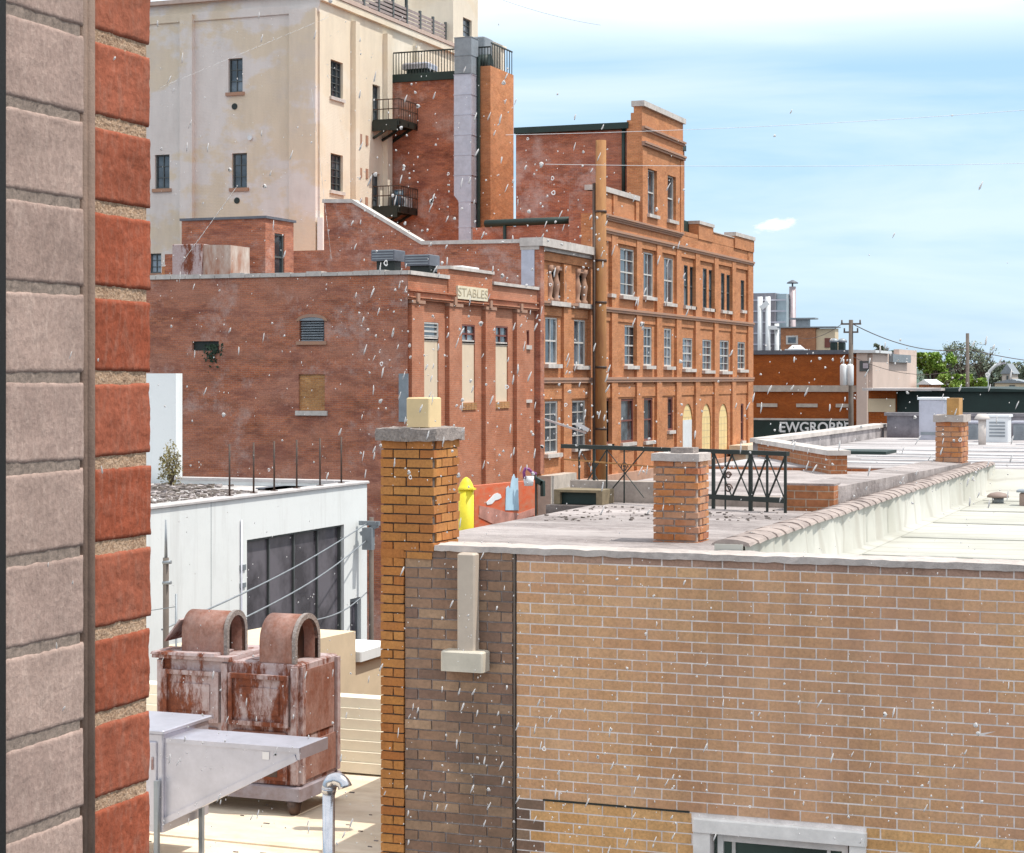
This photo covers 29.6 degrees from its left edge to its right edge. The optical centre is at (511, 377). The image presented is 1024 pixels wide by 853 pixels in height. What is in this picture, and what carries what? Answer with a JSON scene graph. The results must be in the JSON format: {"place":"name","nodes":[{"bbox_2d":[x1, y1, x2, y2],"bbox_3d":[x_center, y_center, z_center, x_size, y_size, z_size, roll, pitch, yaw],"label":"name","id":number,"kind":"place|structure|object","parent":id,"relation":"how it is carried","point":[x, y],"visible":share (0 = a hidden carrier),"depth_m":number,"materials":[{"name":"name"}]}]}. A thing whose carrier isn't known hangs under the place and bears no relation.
{"place":"outdoors","nodes":[
{"label":"outdoors","id":0,"kind":"place"},
{"bbox_2d":[169,628,382,695],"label":"stucco wall","id":1,"kind":"structure","parent":0,"point":[362,663],"depth_m":29.21,"materials":[{"name":"paint"}]},
{"bbox_2d":[146,0,477,274],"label":"cream tower","id":2,"kind":"structure","parent":0,"point":[274,102],"depth_m":97.19,"materials":[{"name":"paint"}]},
{"bbox_2d":[150,254,161,274],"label":"window","id":3,"kind":"structure","parent":2,"relation":"in","point":[155,258],"depth_m":98.52,"materials":[{"name":"glass"}]},
{"bbox_2d":[152,155,171,191],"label":"window","id":4,"kind":"structure","parent":2,"relation":"in","point":[162,161],"depth_m":98.38,"materials":[{"name":"glass"}]},
{"bbox_2d":[225,58,244,95],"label":"window","id":5,"kind":"structure","parent":2,"relation":"in","point":[236,65],"depth_m":96.85,"materials":[{"name":"glass"}]},
{"bbox_2d":[229,153,248,191],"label":"window","id":6,"kind":"structure","parent":2,"relation":"in","point":[239,160],"depth_m":96.78,"materials":[{"name":"glass"}]},
{"bbox_2d":[330,60,345,102],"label":"window","id":7,"kind":"structure","parent":2,"relation":"in","point":[335,73],"depth_m":97.02,"materials":[{"name":"glass"}]},
{"bbox_2d":[330,154,345,195],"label":"window","id":8,"kind":"structure","parent":2,"relation":"in","point":[335,159],"depth_m":97.02,"materials":[{"name":"glass"}]},
{"bbox_2d":[372,174,376,205],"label":"door","id":9,"kind":"structure","parent":2,"relation":"in","point":[374,179],"depth_m":101.43,"materials":[{"name":"metal"}]},
{"bbox_2d":[373,85,376,119],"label":"door","id":10,"kind":"structure","parent":2,"relation":"in","point":[374,87],"depth_m":101.43,"materials":[{"name":"metal"}]},
{"bbox_2d":[372,98,417,142],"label":"fire escape","id":11,"kind":"object","parent":2,"relation":"attached to","point":[393,125],"visible":0.95,"depth_m":100.53,"materials":[{"name":"black paint"}]},
{"bbox_2d":[372,185,417,223],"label":"fire escape","id":12,"kind":"object","parent":2,"relation":"attached to","point":[395,211],"visible":0.93,"depth_m":100.52,"materials":[{"name":"black paint"}]},
{"bbox_2d":[353,0,446,39],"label":"roof railing","id":13,"kind":"object","parent":2,"relation":"on","point":[391,8],"visible":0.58,"depth_m":105.70,"materials":[{"name":"metal"}]},
{"bbox_2d":[463,18,469,36],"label":"window","id":14,"kind":"structure","parent":2,"relation":"in","point":[466,23],"depth_m":113.32,"materials":[{"name":"glass"}]},
{"bbox_2d":[458,477,475,530],"bbox_3d":[-0.388,1.301,16.549,0.162,0.899,0.156,0,0,21],"label":"yellow post","id":15,"kind":"object","parent":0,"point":[466,505],"visible":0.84,"depth_m":16.49,"materials":[{"name":"plastic"}]},
{"bbox_2d":[150,0,1023,367],"label":"sky","id":16,"kind":"structure","parent":0,"point":[810,201],"materials":[{"name":"blue"}]},
{"bbox_2d":[375,397,1023,852],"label":"flat roofed building","id":17,"kind":"structure","parent":0,"point":[907,623],"depth_m":13.36,"materials":[{"name":"beige brick"}]},
{"bbox_2d":[554,487,613,504],"bbox_3d":[0.694,1.144,18.675,0.487,0.138,0.360,0,0,21],"label":"roof hatch","id":18,"kind":"object","parent":17,"relation":"on","point":[596,496],"visible":1,"depth_m":18.57,"materials":[{"name":"metal"}]},
{"bbox_2d":[544,506,781,520],"bbox_3d":[1.369,1.208,17.000,2.052,0.020,1.901,0,0,21],"label":"rubble","id":19,"kind":"object","parent":17,"relation":"on","point":[631,517],"visible":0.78,"depth_m":16.95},
{"bbox_2d":[561,444,789,512],"bbox_3d":[1.488,0.951,18.318,2.780,0.576,0.050,0,0,45],"label":"iron railing","id":20,"kind":"object","parent":17,"relation":"on","point":[750,498],"visible":0.94,"depth_m":17.83,"materials":[{"name":"metal"}]},
{"bbox_2d":[692,817,866,852],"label":"window","id":21,"kind":"structure","parent":17,"relation":"in","point":[765,837],"depth_m":12.99,"materials":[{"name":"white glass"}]},
{"bbox_2d":[987,492,1008,503],"bbox_3d":[5.879,1.458,23.421,0.253,0.145,0.260,0,0,21],"label":"roof vent","id":22,"kind":"object","parent":17,"relation":"on","point":[998,497],"visible":0.96,"depth_m":23.35,"materials":[{"name":"metal"}]},
{"bbox_2d":[515,110,1022,134],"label":"overhead wire","id":23,"kind":"object","parent":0,"point":[761,126],"visible":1,"depth_m":69.99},
{"bbox_2d":[550,163,1021,165],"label":"overhead wire","id":24,"kind":"object","parent":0,"point":[865,165],"visible":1,"depth_m":69.99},
{"bbox_2d":[753,350,893,437],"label":"brick warehouse","id":25,"kind":"structure","parent":0,"point":[783,406],"depth_m":136.72,"materials":[{"name":"orange brick"}]},
{"bbox_2d":[637,412,1023,488],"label":"row building","id":26,"kind":"structure","parent":0,"point":[885,442],"depth_m":30.64,"materials":[{"name":"white concrete"}]},
{"bbox_2d":[917,397,948,439],"bbox_3d":[8.491,0.823,39.001,0.561,0.854,0.560,0,0,21],"label":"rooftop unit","id":27,"kind":"object","parent":26,"relation":"on","point":[929,407],"visible":0.79,"depth_m":38.78,"materials":[{"name":"metal"}]},
{"bbox_2d":[967,421,977,439],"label":"roof unit","id":28,"kind":"structure","parent":26,"relation":"on","point":[972,430],"depth_m":38.86,"materials":[{"name":"metal"}]},
{"bbox_2d":[974,414,989,444],"bbox_3d":[8.743,0.968,36.000,0.280,0.584,0.280,0,0,21],"label":"vent pipe","id":29,"kind":"object","parent":26,"relation":"on","point":[982,418],"visible":0.9,"depth_m":35.94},
{"bbox_2d":[986,414,1012,441],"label":"roof unit","id":30,"kind":"structure","parent":26,"relation":"on","point":[1000,432],"depth_m":37.33,"materials":[{"name":"white paint"}]},
{"bbox_2d":[1011,420,1023,439],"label":"roof unit","id":31,"kind":"structure","parent":26,"relation":"on","point":[1018,430],"depth_m":38.54,"materials":[{"name":"metal"}]},
{"bbox_2d":[916,379,942,387],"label":"house","id":32,"kind":"structure","parent":0,"point":[929,383],"depth_m":149.03,"materials":[{"name":"white brick"}]},
{"bbox_2d":[862,386,1023,423],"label":"dark shed","id":33,"kind":"structure","parent":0,"point":[996,399],"depth_m":73.73,"materials":[{"name":"black metal"}]},
{"bbox_2d":[995,379,1023,386],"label":"house","id":34,"kind":"structure","parent":0,"point":[1014,382],"depth_m":185.14,"materials":[{"name":"beige paint"}]},
{"bbox_2d":[1000,363,1019,380],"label":"house","id":35,"kind":"structure","parent":0,"point":[1006,371],"depth_m":224.46,"materials":[{"name":"stone"}]},
{"label":"ground","id":36,"kind":"structure","parent":0,"visible":0},
{"bbox_2d":[6,0,150,852],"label":"brick reveal","id":37,"kind":"object","parent":36,"relation":"on","point":[78,228],"visible":1,"depth_m":1.54,"materials":[{"name":"brick"}]},
{"bbox_2d":[0,0,1018,852],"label":"window","id":38,"kind":"structure","parent":37,"relation":"attached to","point":[2,426],"depth_m":1.36,"materials":[{"name":"glass"}]},
{"bbox_2d":[146,373,368,680],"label":"white building","id":39,"kind":"structure","parent":36,"relation":"on","point":[217,547],"depth_m":41.28,"materials":[{"name":"metal"}]},
{"bbox_2d":[157,439,182,485],"bbox_3d":[-8.020,2.028,45.504,0.622,1.149,0.630,0,0,21],"label":"shrub","id":40,"kind":"object","parent":39,"relation":"on","point":[170,477],"visible":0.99,"depth_m":45.47,"materials":[{"name":"green plant"}]},
{"bbox_2d":[151,483,265,503],"bbox_3d":[-7.603,2.531,42.392,5.037,0.098,6.799,0,0,21],"label":"roof rubble","id":41,"kind":"object","parent":39,"relation":"on","point":[165,493],"visible":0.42,"depth_m":42.86,"materials":[{"name":"gravel"}]},
{"bbox_2d":[247,525,340,629],"bbox_3d":[-4.726,4.665,41.807,0.090,2.666,4.518,0,0,21],"label":"window","id":42,"kind":"structure","parent":39,"relation":"in","point":[267,555],"depth_m":42.00,"materials":[{"name":"glass"}]},
{"bbox_2d":[350,597,358,638],"bbox_3d":[-3.679,6.130,44.474,0.090,2.135,0.581,0,0,21],"label":"door","id":43,"kind":"structure","parent":39,"relation":"in","point":[354,609],"depth_m":44.65,"materials":[{"name":"metal"}]},
{"bbox_2d":[146,680,382,852],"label":"building","id":44,"kind":"structure","parent":36,"relation":"on","point":[231,830],"depth_m":17.20,"materials":[{"name":"beige paint"}]},
{"bbox_2d":[162,520,171,647],"bbox_3d":[-3.378,2.648,18.989,0.100,2.504,0.068,0,0,21],"label":"aerial mast","id":45,"kind":"object","parent":44,"relation":"on","point":[166,562],"visible":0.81,"depth_m":18.98,"materials":[{"name":"metal"}]},
{"bbox_2d":[146,711,327,852],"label":"duct hood","id":46,"kind":"object","parent":44,"relation":"on","point":[206,786],"visible":0.67,"depth_m":15.35,"materials":[{"name":"metal"}]},
{"bbox_2d":[150,609,341,815],"bbox_3d":[-2.443,3.015,17.831,1.528,1.771,0.866,0,0,21],"label":"cooling unit","id":47,"kind":"object","parent":44,"relation":"on","point":[218,639],"visible":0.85,"depth_m":17.48,"materials":[{"name":"paint"}]},
{"bbox_2d":[321,773,351,852],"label":"gooseneck vent","id":48,"kind":"object","parent":44,"relation":"attached to","point":[332,781],"visible":1,"depth_m":12.96,"materials":[{"name":"metal"}]},
{"bbox_2d":[146,265,538,640],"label":"brick annex","id":49,"kind":"object","parent":36,"relation":"on","point":[247,308],"visible":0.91,"depth_m":70.21,"materials":[{"name":"brick"}]},
{"bbox_2d":[172,244,249,274],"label":"rusty tank","id":50,"kind":"object","parent":49,"relation":"on","point":[201,259],"visible":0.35,"depth_m":74.75,"materials":[{"name":"metal"}]},
{"bbox_2d":[202,343,222,372],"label":"creeper","id":51,"kind":"object","parent":49,"relation":"attached to","point":[213,347],"visible":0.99,"depth_m":70.63,"materials":[{"name":"green plant"}]},
{"bbox_2d":[179,216,295,273],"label":"brick bulkhead","id":52,"kind":"object","parent":49,"relation":"on","point":[264,241],"visible":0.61,"depth_m":77.28,"materials":[{"name":"red brick"}]},
{"bbox_2d":[275,233,282,272],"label":"door","id":53,"kind":"structure","parent":52,"relation":"in","point":[278,237],"depth_m":77.88,"materials":[{"name":"glass"}]},
{"bbox_2d":[295,374,327,415],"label":"boarded-up window","id":54,"kind":"structure","parent":49,"relation":"in","point":[314,400],"depth_m":69.34,"materials":[{"name":"beige wood"}]},
{"bbox_2d":[371,249,404,269],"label":"fan box","id":55,"kind":"object","parent":49,"relation":"on","point":[394,258],"visible":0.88,"depth_m":73.34,"materials":[{"name":"grey paint"}]},
{"bbox_2d":[404,254,439,272],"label":"fan box","id":56,"kind":"object","parent":49,"relation":"on","point":[428,263],"visible":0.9,"depth_m":72.80,"materials":[{"name":"grey paint"}]},
{"bbox_2d":[424,322,437,396],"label":"window","id":57,"kind":"structure","parent":49,"relation":"in","point":[430,328],"depth_m":70.19,"materials":[{"name":"beige wood"}]},
{"bbox_2d":[462,324,476,409],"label":"window","id":58,"kind":"structure","parent":49,"relation":"in","point":[468,339],"depth_m":73.57,"materials":[{"name":"beige wood"}]},
{"bbox_2d":[496,326,509,408],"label":"window","id":59,"kind":"structure","parent":49,"relation":"in","point":[501,331],"depth_m":76.80,"materials":[{"name":"beige glass"}]},
{"bbox_2d":[359,517,379,639],"bbox_3d":[-3.268,6.607,44.409,0.500,6.785,0.305,0,0,21],"label":"cable pole","id":60,"kind":"object","parent":36,"relation":"on","point":[367,534],"visible":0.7,"depth_m":44.45,"materials":[{"name":"metal"}]},
{"bbox_2d":[161,523,366,629],"bbox_3d":[-4.108,3.459,35.700,0.028,0.237,17.469,0,0,5],"label":"cable","id":61,"kind":"object","parent":60,"relation":"attached to","point":[173,624],"visible":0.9,"depth_m":34.58,"materials":[{"name":"metal"}]},
{"bbox_2d":[246,540,365,617],"bbox_3d":[-3.737,3.785,37.200,0.028,0.150,14.423,0,0,3],"label":"cable","id":62,"kind":"object","parent":60,"relation":"attached to","point":[304,585],"visible":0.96,"depth_m":35.36,"materials":[{"name":"metal"}]},
{"bbox_2d":[392,66,513,240],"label":"stair shaft","id":63,"kind":"object","parent":36,"relation":"on","point":[437,161],"visible":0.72,"depth_m":102.00,"materials":[{"name":"red brick"}]},
{"bbox_2d":[402,62,437,73],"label":"roof fan","id":64,"kind":"object","parent":63,"relation":"on","point":[412,67],"visible":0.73,"depth_m":103.24},
{"bbox_2d":[393,42,512,74],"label":"iron railing","id":65,"kind":"object","parent":63,"relation":"on","point":[441,50],"visible":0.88,"depth_m":102.14,"materials":[{"name":"metal"}]},
{"bbox_2d":[453,36,479,239],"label":"metal riser","id":66,"kind":"object","parent":63,"relation":"attached to","point":[466,132],"visible":0.93,"depth_m":100.02,"materials":[{"name":"metal"}]},
{"bbox_2d":[474,36,506,70],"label":"roof plant","id":67,"kind":"object","parent":63,"relation":"on","point":[484,41],"visible":0.49,"depth_m":102.59,"materials":[{"name":"metal"}]},
{"bbox_2d":[162,184,755,515],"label":"brick factory","id":68,"kind":"structure","parent":36,"relation":"on","point":[713,325],"depth_m":91.25,"materials":[{"name":"brick"}]},
{"bbox_2d":[544,317,562,367],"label":"window","id":69,"kind":"structure","parent":68,"relation":"in","point":[550,323],"depth_m":82.36,"materials":[{"name":"glass"}]},
{"bbox_2d":[544,401,562,457],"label":"window","id":70,"kind":"structure","parent":68,"relation":"in","point":[550,406],"depth_m":82.36,"materials":[{"name":"glass"}]},
{"bbox_2d":[544,418,588,433],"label":"wall lamp","id":71,"kind":"object","parent":68,"relation":"attached to","point":[583,427],"visible":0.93,"depth_m":80.12,"materials":[{"name":"metal"}]},
{"bbox_2d":[571,400,590,451],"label":"window","id":72,"kind":"structure","parent":68,"relation":"in","point":[578,413],"depth_m":85.68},
{"bbox_2d":[573,319,590,369],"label":"window","id":73,"kind":"structure","parent":68,"relation":"in","point":[579,325],"depth_m":85.89,"materials":[{"name":"glass"}]},
{"bbox_2d":[514,100,686,232],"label":"gable tower","id":74,"kind":"structure","parent":68,"relation":"on","point":[648,185],"depth_m":95.59,"materials":[{"name":"orange brick"}]},
{"bbox_2d":[647,170,659,219],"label":"window","id":75,"kind":"structure","parent":74,"relation":"in","point":[650,213],"depth_m":95.87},
{"bbox_2d":[667,176,678,224],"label":"window","id":76,"kind":"structure","parent":74,"relation":"in","point":[670,190],"depth_m":99.13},
{"bbox_2d":[620,399,636,445],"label":"window","id":77,"kind":"structure","parent":68,"relation":"in","point":[626,404],"depth_m":92.31,"materials":[{"name":"grey glass"}]},
{"bbox_2d":[619,248,638,300],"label":"window","id":78,"kind":"structure","parent":68,"relation":"in","point":[626,257],"depth_m":92.19,"materials":[{"name":"glass"}]},
{"bbox_2d":[624,325,639,368],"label":"window","id":79,"kind":"structure","parent":68,"relation":"in","point":[629,364],"depth_m":92.49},
{"bbox_2d":[643,327,655,368],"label":"window","id":80,"kind":"structure","parent":68,"relation":"in","point":[647,330],"depth_m":95.40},
{"bbox_2d":[643,398,655,444],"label":"window","id":81,"kind":"structure","parent":68,"relation":"in","point":[647,401],"depth_m":95.49,"materials":[{"name":"grey glass"}]},
{"bbox_2d":[643,252,657,300],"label":"window","id":82,"kind":"structure","parent":68,"relation":"in","point":[647,256],"depth_m":95.49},
{"bbox_2d":[663,328,675,369],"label":"window","id":83,"kind":"structure","parent":68,"relation":"in","point":[667,332],"depth_m":98.55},
{"bbox_2d":[663,258,677,306],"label":"window","id":84,"kind":"structure","parent":68,"relation":"in","point":[668,271],"depth_m":98.91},
{"bbox_2d":[667,397,675,433],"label":"window","id":85,"kind":"structure","parent":68,"relation":"in","point":[671,431],"depth_m":99.08,"materials":[{"name":"grey glass"}]},
{"bbox_2d":[683,265,690,308],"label":"window","id":86,"kind":"structure","parent":68,"relation":"in","point":[685,306],"depth_m":101.85,"materials":[{"name":"metal"}]},
{"bbox_2d":[683,403,692,446],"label":"arched window","id":87,"kind":"structure","parent":68,"relation":"in","point":[687,408],"depth_m":102.05,"materials":[{"name":"white brick"}]},
{"bbox_2d":[682,338,696,371],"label":"window","id":88,"kind":"structure","parent":68,"relation":"in","point":[687,342],"depth_m":102.05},
{"bbox_2d":[702,268,709,310],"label":"window","id":89,"kind":"structure","parent":68,"relation":"in","point":[704,308],"depth_m":105.36,"materials":[{"name":"glass"}]},
{"bbox_2d":[702,403,710,448],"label":"arched window","id":90,"kind":"structure","parent":68,"relation":"in","point":[706,414],"depth_m":105.60,"materials":[{"name":"glass"}]},
{"bbox_2d":[702,339,715,373],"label":"window","id":91,"kind":"structure","parent":68,"relation":"in","point":[706,344],"depth_m":105.57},
{"bbox_2d":[719,403,727,448],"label":"arched window","id":92,"kind":"structure","parent":68,"relation":"in","point":[723,408],"depth_m":108.95,"materials":[{"name":"beige brick"}]},
{"bbox_2d":[720,273,727,313],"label":"window","id":93,"kind":"structure","parent":68,"relation":"in","point":[722,310],"depth_m":108.90,"materials":[{"name":"glass"}]},
{"bbox_2d":[719,340,732,373],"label":"window","id":94,"kind":"structure","parent":68,"relation":"in","point":[723,344],"depth_m":108.92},
{"bbox_2d":[727,275,732,313],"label":"window","id":95,"kind":"structure","parent":68,"relation":"in","point":[728,276],"depth_m":110.07,"materials":[{"name":"glass"}]},
{"bbox_2d":[737,342,748,372],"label":"window","id":96,"kind":"structure","parent":68,"relation":"in","point":[741,345],"depth_m":112.78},
{"bbox_2d":[740,280,746,313],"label":"window","id":97,"kind":"structure","parent":68,"relation":"in","point":[742,310],"depth_m":113.10,"materials":[{"name":"glass"}]},
{"bbox_2d":[592,140,606,479],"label":"brown pole","id":98,"kind":"object","parent":36,"relation":"on","point":[599,388],"visible":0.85,"depth_m":86.13,"materials":[{"name":"wood"}]},
{"bbox_2d":[753,293,788,349],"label":"steel works","id":99,"kind":"structure","parent":36,"relation":"on","point":[770,313],"depth_m":203.72,"materials":[{"name":"white paint"}]},
{"bbox_2d":[787,280,797,326],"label":"chimney stack","id":100,"kind":"object","parent":36,"relation":"on","point":[792,302],"visible":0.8,"depth_m":204.69,"materials":[{"name":"metal"}]},
{"bbox_2d":[777,318,840,349],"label":"brick penthouse","id":101,"kind":"object","parent":36,"relation":"on","point":[803,328],"visible":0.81,"depth_m":192.35,"materials":[{"name":"brick"}]},
{"bbox_2d":[840,320,860,425],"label":"utility pole","id":102,"kind":"object","parent":36,"relation":"on","point":[846,374],"visible":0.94,"depth_m":117.86,"materials":[{"name":"white paint"}]},
{"bbox_2d":[853,349,916,424],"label":"pale annex","id":103,"kind":"object","parent":36,"relation":"on","point":[881,377],"visible":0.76,"depth_m":136.90,"materials":[{"name":"white paint"}]},
{"bbox_2d":[917,351,957,378],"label":"leafy tree","id":104,"kind":"object","parent":36,"relation":"on","point":[927,363],"visible":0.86,"depth_m":169.33,"materials":[{"name":"green plant"}]},
{"bbox_2d":[937,373,972,387],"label":"leafy tree","id":105,"kind":"object","parent":36,"relation":"on","point":[947,380],"visible":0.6,"depth_m":159.24,"materials":[{"name":"green plant"}]},
{"bbox_2d":[941,340,991,380],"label":"bare tree","id":106,"kind":"object","parent":36,"relation":"on","point":[961,364],"visible":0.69,"depth_m":189.18,"materials":[{"name":"green plant"}]},
{"bbox_2d":[966,333,968,386],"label":"utility pole","id":107,"kind":"object","parent":36,"relation":"on","point":[967,358],"visible":0.34,"depth_m":149.88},
{"bbox_2d":[963,377,987,386],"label":"leafy tree","id":108,"kind":"object","parent":36,"relation":"on","point":[982,382],"visible":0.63,"depth_m":157.50,"materials":[{"name":"green plant"}]},
{"bbox_2d":[969,347,999,377],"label":"bare tree","id":109,"kind":"object","parent":36,"relation":"on","point":[979,373],"visible":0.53,"depth_m":199.93,"materials":[{"name":"green plant"}]},
{"bbox_2d":[972,360,1010,386],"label":"distant tree","id":110,"kind":"object","parent":36,"relation":"on","point":[997,372],"visible":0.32,"depth_m":329.43,"materials":[{"name":"green plant"}]},
{"bbox_3d":[0.287,5.875,18.692,1.020,8.250,3.900,0,0,21],"label":"low building","id":111,"kind":"object","parent":36,"relation":"on","visible":0},
{"bbox_2d":[473,474,534,527],"bbox_3d":[-0.076,1.311,17.410,0.056,0.876,1.135,0,0,28],"label":"painted hoarding","id":112,"kind":"object","parent":111,"relation":"on","point":[508,501],"visible":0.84,"depth_m":17.35,"materials":[{"name":"orange paint"}]},
{"bbox_2d":[522,467,544,515],"bbox_3d":[0.204,1.280,17.747,0.114,0.940,0.553,0,0,13],"label":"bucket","id":113,"kind":"object","parent":111,"relation":"on","point":[538,481],"visible":0.79,"depth_m":17.95,"materials":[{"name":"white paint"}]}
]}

